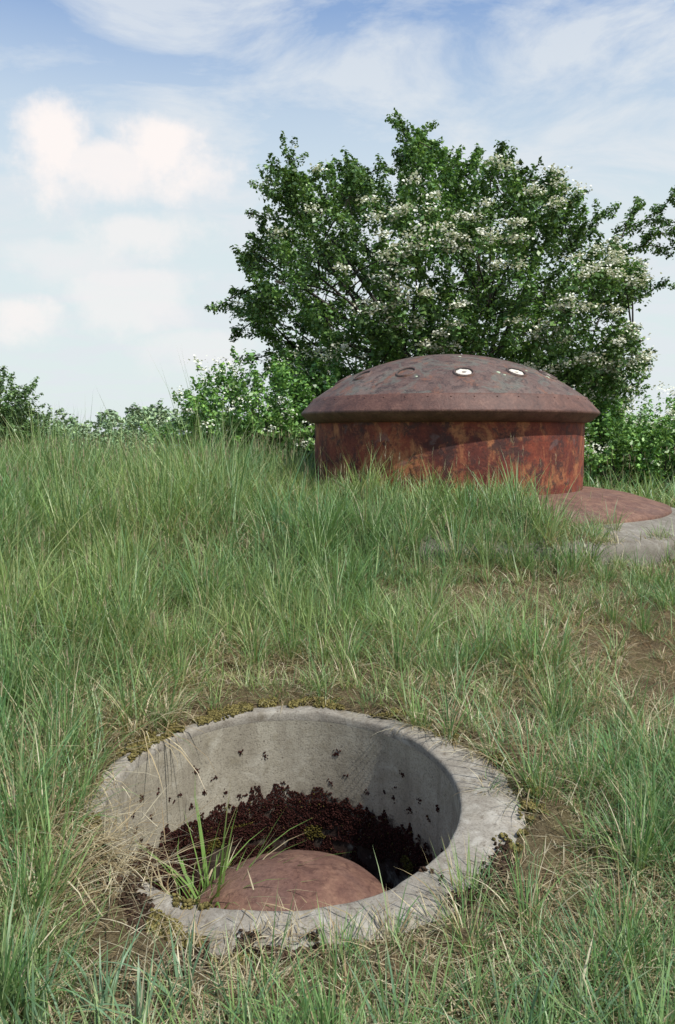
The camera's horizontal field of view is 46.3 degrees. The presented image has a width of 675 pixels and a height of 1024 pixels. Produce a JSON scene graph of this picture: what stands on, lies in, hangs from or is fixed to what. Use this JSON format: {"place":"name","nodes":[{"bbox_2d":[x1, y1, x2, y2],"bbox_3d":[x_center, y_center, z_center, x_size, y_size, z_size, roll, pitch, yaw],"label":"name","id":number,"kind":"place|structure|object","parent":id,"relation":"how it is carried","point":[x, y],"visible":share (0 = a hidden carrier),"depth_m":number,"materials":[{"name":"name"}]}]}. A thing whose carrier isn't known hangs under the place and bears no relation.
{"place":"outdoors","nodes":[
{"label":"outdoors","id":0,"kind":"place"},
{"bbox_2d":[0,353,674,1023],"bbox_3d":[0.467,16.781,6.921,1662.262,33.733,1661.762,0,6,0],"label":"ground","id":1,"kind":"structure","parent":0,"point":[642,664],"depth_m":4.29,"materials":[{"name":"green plant"}]},
{"bbox_2d":[0,365,67,455],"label":"shrub","id":2,"kind":"object","parent":1,"relation":"on","point":[7,408],"visible":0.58,"depth_m":16.65,"materials":[{"name":"green plant"}]},
{"bbox_2d":[139,345,383,467],"bbox_3d":[-0.779,-1.461,12.140,4.411,2.413,2.188,-1,6,-14],"label":"hawthorn bush","id":3,"kind":"object","parent":1,"relation":"on","point":[315,383],"visible":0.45,"depth_m":11.79,"materials":[{"name":"green plant"}]},
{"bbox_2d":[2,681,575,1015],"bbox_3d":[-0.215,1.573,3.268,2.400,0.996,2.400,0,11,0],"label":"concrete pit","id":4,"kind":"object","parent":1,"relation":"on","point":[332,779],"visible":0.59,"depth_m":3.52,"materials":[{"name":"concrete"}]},
{"bbox_2d":[130,785,347,908],"bbox_3d":[-0.486,1.598,3.336,0.998,0.715,0.786,-5,8,-43],"label":"grass tuft","id":5,"kind":"object","parent":4,"relation":"on","point":[205,885],"visible":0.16,"depth_m":3.54,"materials":[{"name":"green plant"}]},
{"bbox_2d":[0,402,674,446],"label":"distant hedge","id":6,"kind":"object","parent":1,"relation":"on","point":[139,412],"visible":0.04,"depth_m":59.14,"materials":[{"name":"green plant"}]},
{"bbox_2d":[23,398,673,457],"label":"hedge","id":7,"kind":"object","parent":1,"relation":"on","point":[158,411],"visible":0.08,"depth_m":24.70,"materials":[{"name":"green plant"}]},
{"bbox_2d":[204,108,674,410],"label":"hawthorn tree","id":8,"kind":"object","parent":1,"relation":"on","point":[462,234],"visible":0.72,"depth_m":12.09,"materials":[{"name":"green plant"}]},
{"bbox_2d":[289,354,674,567],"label":"armoured gun turret","id":9,"kind":"object","parent":1,"relation":"on","point":[448,407],"visible":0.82,"depth_m":7.44,"materials":[{"name":"metal"}]},
{"bbox_2d":[573,378,674,487],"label":"hawthorn bush","id":10,"kind":"object","parent":1,"relation":"on","point":[657,437],"visible":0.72,"depth_m":12.05,"materials":[{"name":"green plant"}]},
{"bbox_2d":[0,0,674,433],"label":"sky","id":11,"kind":"structure","parent":0,"point":[134,133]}
]}

